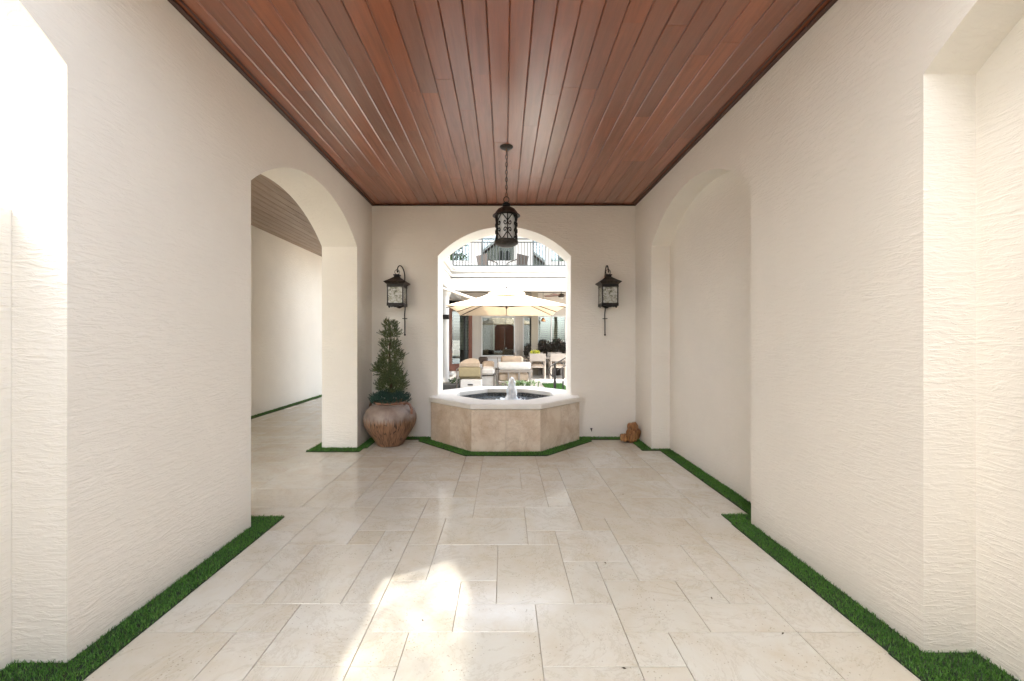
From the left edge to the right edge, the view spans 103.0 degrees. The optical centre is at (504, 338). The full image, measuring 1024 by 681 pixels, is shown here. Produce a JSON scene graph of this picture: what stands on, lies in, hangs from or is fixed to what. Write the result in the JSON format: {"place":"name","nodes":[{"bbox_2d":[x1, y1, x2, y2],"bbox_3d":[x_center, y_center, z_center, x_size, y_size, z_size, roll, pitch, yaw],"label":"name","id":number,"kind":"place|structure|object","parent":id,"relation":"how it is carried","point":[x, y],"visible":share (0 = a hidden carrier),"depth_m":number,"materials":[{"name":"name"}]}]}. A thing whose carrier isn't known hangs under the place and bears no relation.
{"place":"outdoors","nodes":[
{"label":"outdoors","id":0,"kind":"place"},
{"bbox_2d":[251,174,321,256],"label":"passage ceiling","id":1,"kind":"structure","parent":0,"point":[276,210],"depth_m":6.72,"materials":[{"name":"brown wood"}]},
{"bbox_2d":[285,374,565,410],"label":"courtyard paving","id":2,"kind":"structure","parent":0,"point":[538,377],"depth_m":13.52,"materials":[{"name":"white stone"}]},
{"bbox_2d":[443,383,459,389],"bbox_3d":[-1.775,1.375,11.600,1.050,0.014,2.000,0,0,0],"label":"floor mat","id":3,"kind":"object","parent":2,"relation":"on","point":[446,386],"visible":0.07,"depth_m":11.70,"materials":[{"name":"grey fabric"}]},
{"bbox_2d":[448,377,458,382],"bbox_3d":[-1.567,1.311,12.713,0.432,0.270,0.319,0,0,0],"label":"seedling","id":4,"kind":"object","parent":2,"relation":"on","point":[452,381],"visible":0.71,"depth_m":12.67,"materials":[{"name":"green plant"}]},
{"bbox_2d":[456,358,483,388],"bbox_3d":[-0.960,0.960,11.535,0.711,0.840,0.830,0,0,0],"label":"lounge chair","id":5,"kind":"object","parent":2,"relation":"on","point":[470,368],"visible":0.66,"depth_m":11.13,"materials":[{"name":"beige fabric"}]},
{"bbox_2d":[460,379,481,387],"bbox_3d":[-0.880,1.235,10.911,0.560,0.290,0.338,0,0,0],"label":"storage box","id":6,"kind":"object","parent":2,"relation":"on","point":[464,383],"visible":0.65,"depth_m":10.75,"materials":[{"name":"white paint"}]},
{"bbox_2d":[479,357,494,385],"bbox_3d":[-0.530,0.960,11.925,0.500,0.840,0.950,0,0,0],"label":"lounge chair","id":7,"kind":"object","parent":2,"relation":"on","point":[488,369],"visible":0.83,"depth_m":11.54,"materials":[{"name":"fabric"}]},
{"bbox_2d":[494,357,499,385],"bbox_3d":[-0.180,0.944,11.300,0.139,0.871,0.140,0,0,-45],"label":"tool stand","id":8,"kind":"object","parent":2,"relation":"on","point":[498,369],"visible":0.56,"depth_m":11.29,"materials":[{"name":"black metal"}]},
{"bbox_2d":[443,236,565,382],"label":"house","id":9,"kind":"structure","parent":2,"relation":"on","point":[491,338],"depth_m":15.99,"materials":[{"name":"paint"}]},
{"bbox_2d":[449,243,469,261],"bbox_3d":[-1.760,-3.895,16.015,0.860,1.750,0.090,0,0,0],"label":"window","id":10,"kind":"structure","parent":9,"relation":"in","point":[469,243],"depth_m":15.97,"materials":[{"name":"white paint"}]},
{"bbox_2d":[449,301,471,370],"bbox_3d":[-1.725,-0.111,16.070,0.930,2.742,0.340,0,0,0],"label":"door","id":11,"kind":"structure","parent":9,"relation":"in","point":[452,367],"depth_m":15.96,"materials":[{"name":"brown wood"}]},
{"bbox_2d":[476,254,497,264],"bbox_3d":[-0.577,-2.409,13.975,0.546,0.882,0.580,0,0,-43],"label":"wicker chair","id":12,"kind":"object","parent":9,"relation":"on","point":[479,259],"visible":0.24,"depth_m":13.83,"materials":[{"name":"grey wicker"}]},
{"bbox_2d":[481,316,514,355],"bbox_3d":[-0.240,-0.100,16.015,1.340,1.580,0.090,0,0,0],"label":"window","id":13,"kind":"structure","parent":9,"relation":"in","point":[482,317],"depth_m":15.97,"materials":[{"name":"white paint"}]},
{"bbox_2d":[481,240,514,261],"bbox_3d":[-0.250,-3.895,16.015,1.360,1.750,0.090,0,0,0],"label":"window","id":14,"kind":"structure","parent":9,"relation":"in","point":[481,240],"depth_m":15.97,"materials":[{"name":"white paint"}]},
{"bbox_2d":[452,238,565,265],"bbox_3d":[1.920,-2.755,12.950,7.160,0.970,0.044,0,0,0],"label":"balcony railing","id":15,"kind":"object","parent":9,"relation":"on","point":[532,242],"visible":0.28,"depth_m":12.94,"materials":[{"name":"metal"}]},
{"bbox_2d":[507,254,528,264],"bbox_3d":[0.447,-2.409,13.975,0.546,0.882,0.580,0,0,43],"label":"wicker chair","id":16,"kind":"object","parent":9,"relation":"on","point":[520,259],"visible":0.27,"depth_m":13.76,"materials":[{"name":"grey wicker"}]},
{"bbox_2d":[523,316,530,355],"bbox_3d":[0.945,-0.100,16.015,0.450,1.580,0.090,0,0,0],"label":"window","id":17,"kind":"structure","parent":9,"relation":"in","point":[523,316],"depth_m":15.97,"materials":[{"name":"white paint"}]},
{"bbox_2d":[538,315,565,349],"bbox_3d":[2.370,-0.115,16.060,2.160,1.610,0.180,0,0,0],"label":"window","id":18,"kind":"structure","parent":9,"relation":"in","point":[548,325],"depth_m":16.11,"materials":[{"name":"white paint"}]},
{"bbox_2d":[545,292,565,298],"bbox_3d":[2.038,-1.625,14.530,1.223,0.430,1.188,0,0,0],"label":"ceiling fan","id":19,"kind":"object","parent":9,"relation":"hanging from","point":[561,295],"visible":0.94,"depth_m":14.43,"materials":[{"name":"metal"}]},
{"bbox_2d":[550,249,563,262],"bbox_3d":[2.095,-3.830,16.015,0.610,1.680,0.090,0,0,0],"label":"window","id":20,"kind":"structure","parent":9,"relation":"in","point":[550,249],"depth_m":15.97,"materials":[{"name":"white paint"}]},
{"bbox_2d":[443,286,565,315],"bbox_3d":[-0.610,-0.120,11.000,4.180,3.000,3.200,0,0,0],"label":"parasol","id":21,"kind":"object","parent":2,"relation":"on","point":[505,301],"visible":0.91,"depth_m":10.79,"materials":[{"name":"beige fabric"}]},
{"bbox_2d":[495,356,532,385],"bbox_3d":[0.270,0.940,11.975,1.080,0.880,0.850,0,0,0],"label":"slatted armchair","id":22,"kind":"object","parent":2,"relation":"on","point":[516,368],"visible":0.78,"depth_m":11.63,"materials":[{"name":"white fabric"}]},
{"bbox_2d":[497,380,540,386],"bbox_3d":[0.241,1.082,7.707,1.079,0.596,0.604,0,0,0],"label":"variegated plant","id":23,"kind":"object","parent":2,"relation":"on","point":[521,383],"visible":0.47,"depth_m":7.64,"materials":[{"name":"green plant"}]},
{"bbox_2d":[523,343,531,357],"bbox_3d":[0.918,0.766,15.606,0.425,1.228,0.464,0,0,0],"label":"potted shrub","id":24,"kind":"object","parent":2,"relation":"on","point":[526,354],"visible":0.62,"depth_m":15.56,"materials":[{"name":"green plant"}]},
{"bbox_2d":[529,352,542,374],"bbox_3d":[1.200,0.940,15.205,0.550,0.880,0.510,0,0,0],"label":"dining chair","id":25,"kind":"object","parent":2,"relation":"on","point":[538,362],"visible":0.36,"depth_m":15.42,"materials":[{"name":"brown wood"}]},
{"bbox_2d":[529,354,545,379],"bbox_3d":[1.140,0.940,14.045,0.550,0.880,0.510,0,0,0],"label":"dining chair","id":26,"kind":"object","parent":2,"relation":"on","point":[537,357],"visible":0.91,"depth_m":13.79,"materials":[{"name":"beige wood"}]},
{"bbox_2d":[527,356,550,377],"bbox_3d":[1.725,1.010,14.625,1.750,0.740,0.850,0,0,0],"label":"dining table","id":27,"kind":"object","parent":2,"relation":"on","point":[547,357],"visible":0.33,"depth_m":14.26,"materials":[{"name":"brown wood"}]},
{"bbox_2d":[530,350,539,353],"bbox_3d":[1.091,0.511,14.502,0.398,0.272,0.359,0,0,0],"label":"flower bowl","id":28,"kind":"object","parent":27,"relation":"on","point":[534,352],"visible":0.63,"depth_m":14.44,"materials":[{"name":"yellow plant"}]},
{"bbox_2d":[536,339,553,374],"bbox_3d":[1.540,0.686,15.598,0.752,1.388,0.466,0,0,0],"label":"potted shrub","id":29,"kind":"object","parent":2,"relation":"on","point":[542,344],"visible":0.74,"depth_m":15.53,"materials":[{"name":"green plant"}]},
{"bbox_2d":[547,352,562,374],"bbox_3d":[1.900,0.940,15.205,0.550,0.880,0.510,0,0,0],"label":"dining chair","id":30,"kind":"object","parent":2,"relation":"on","point":[550,353],"visible":0.44,"depth_m":15.42,"materials":[{"name":"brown wood"}]},
{"bbox_2d":[549,354,565,379],"bbox_3d":[1.840,0.940,14.045,0.550,0.880,0.510,0,0,0],"label":"dining chair","id":31,"kind":"object","parent":2,"relation":"on","point":[556,357],"visible":0.81,"depth_m":13.79,"materials":[{"name":"beige wood"}]},
{"bbox_2d":[549,338,565,374],"bbox_3d":[2.056,0.653,15.601,0.737,1.454,0.466,0,0,0],"label":"potted shrub","id":32,"kind":"object","parent":2,"relation":"on","point":[556,342],"visible":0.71,"depth_m":15.51,"materials":[{"name":"green plant"}]},
{"bbox_2d":[83,397,920,680],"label":"floor","id":33,"kind":"structure","parent":0,"point":[357,566],"depth_m":2.28,"materials":[{"name":"tile"}]},
{"bbox_2d":[0,515,284,680],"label":"turf strip","id":34,"kind":"object","parent":33,"relation":"on","point":[92,658],"visible":0.84,"depth_m":1.95,"materials":[{"name":"green plant"}]},
{"bbox_2d":[0,0,371,669],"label":"stucco wall","id":35,"kind":"structure","parent":33,"relation":"on","point":[143,143],"depth_m":2.01,"materials":[{"name":"beige paint"}]},
{"bbox_2d":[251,225,321,415],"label":"stucco wall","id":36,"kind":"structure","parent":33,"relation":"on","point":[286,322],"depth_m":8.29,"materials":[{"name":"beige paint"}]},
{"bbox_2d":[251,394,321,418],"bbox_3d":[-4.425,1.369,6.599,0.181,0.030,7.816,0,0,0],"label":"turf strip","id":37,"kind":"object","parent":33,"relation":"on","point":[283,407],"visible":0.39,"depth_m":8.18,"materials":[{"name":"green plant"}]},
{"bbox_2d":[306,438,374,451],"bbox_3d":[-2.078,1.369,5.625,0.717,0.030,1.376,0,0,0],"label":"turf strip","id":38,"kind":"object","parent":33,"relation":"on","point":[365,444],"visible":0.59,"depth_m":5.07,"materials":[{"name":"green plant"}]},
{"bbox_2d":[363,398,416,447],"bbox_3d":[-1.490,1.091,5.320,0.674,0.577,0.674,0,0,0],"label":"urn","id":39,"kind":"object","parent":33,"relation":"on","point":[386,425],"visible":0.84,"depth_m":5.09,"materials":[{"name":"ceramic"}]},
{"bbox_2d":[368,317,410,404],"bbox_3d":[-1.483,0.320,5.320,0.556,1.222,0.567,0,0,0],"label":"topiary","id":40,"kind":"object","parent":39,"relation":"in","point":[390,392],"visible":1,"depth_m":5.25,"materials":[{"name":"green plant"}]},
{"bbox_2d":[369,436,619,455],"bbox_3d":[-0.007,1.369,5.247,3.712,0.030,0.940,0,0,0],"label":"turf strip","id":41,"kind":"object","parent":33,"relation":"on","point":[428,440],"visible":0.38,"depth_m":5.09,"materials":[{"name":"green plant"}]},
{"bbox_2d":[372,206,635,436],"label":"stucco wall","id":42,"kind":"structure","parent":33,"relation":"on","point":[421,244],"depth_m":5.70,"materials":[{"name":"beige paint"}]},
{"bbox_2d":[383,265,409,335],"bbox_3d":[-1.458,-0.528,5.545,0.296,0.972,0.306,0,0,0],"label":"wall lantern","id":43,"kind":"object","parent":42,"relation":"attached to","point":[397,284],"depth_m":5.44,"materials":[{"name":"black metal"}]},
{"bbox_2d":[595,265,621,335],"bbox_3d":[1.414,-0.528,5.545,0.296,0.972,0.306,0,0,0],"label":"wall lantern","id":44,"kind":"object","parent":42,"relation":"attached to","point":[608,285],"depth_m":5.44,"materials":[{"name":"black metal"}]},
{"bbox_2d":[429,377,580,451],"bbox_3d":[0.010,0.967,5.873,2.064,0.847,1.897,0,0,0],"label":"fountain","id":45,"kind":"object","parent":33,"relation":"on","point":[511,416],"visible":1,"depth_m":5.09,"materials":[{"name":"stone"}]},
{"bbox_2d":[633,439,1020,680],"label":"turf strip","id":46,"kind":"object","parent":33,"relation":"on","point":[913,659],"visible":0.93,"depth_m":2.00,"materials":[{"name":"green plant"}]},
{"bbox_2d":[620,422,640,442],"bbox_3d":[1.695,1.246,5.466,0.276,0.260,0.200,0,0,-32],"label":"driftwood","id":47,"kind":"object","parent":46,"relation":"on","point":[633,433],"visible":1,"depth_m":5.43,"materials":[{"name":"brown wood"}]},
{"bbox_2d":[636,0,1023,680],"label":"stucco wall","id":48,"kind":"structure","parent":33,"relation":"on","point":[830,296],"depth_m":2.05,"materials":[{"name":"beige paint"}]},
{"bbox_2d":[168,0,837,205],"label":"ceiling","id":49,"kind":"structure","parent":0,"point":[440,102],"depth_m":2.98,"materials":[{"name":"brown wood"}]},
{"bbox_2d":[493,144,519,247],"bbox_3d":[0.020,-1.393,3.990,0.272,0.979,0.272,0,0,0],"label":"pendant lantern","id":50,"kind":"object","parent":49,"relation":"hanging from","point":[506,216],"visible":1,"depth_m":3.92,"materials":[{"name":"metal"}]},
{"bbox_2d":[542,383,565,389],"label":"lawn","id":51,"kind":"structure","parent":0,"point":[551,385],"depth_m":11.66,"materials":[{"name":"green plant"}]},
{"bbox_2d":[549,357,565,389],"bbox_3d":[1.391,0.774,9.005,0.830,1.212,0.050,0,0,0],"label":"handrail","id":52,"kind":"object","parent":51,"relation":"on","point":[555,370],"visible":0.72,"depth_m":8.99,"materials":[{"name":"black metal"}]}
]}

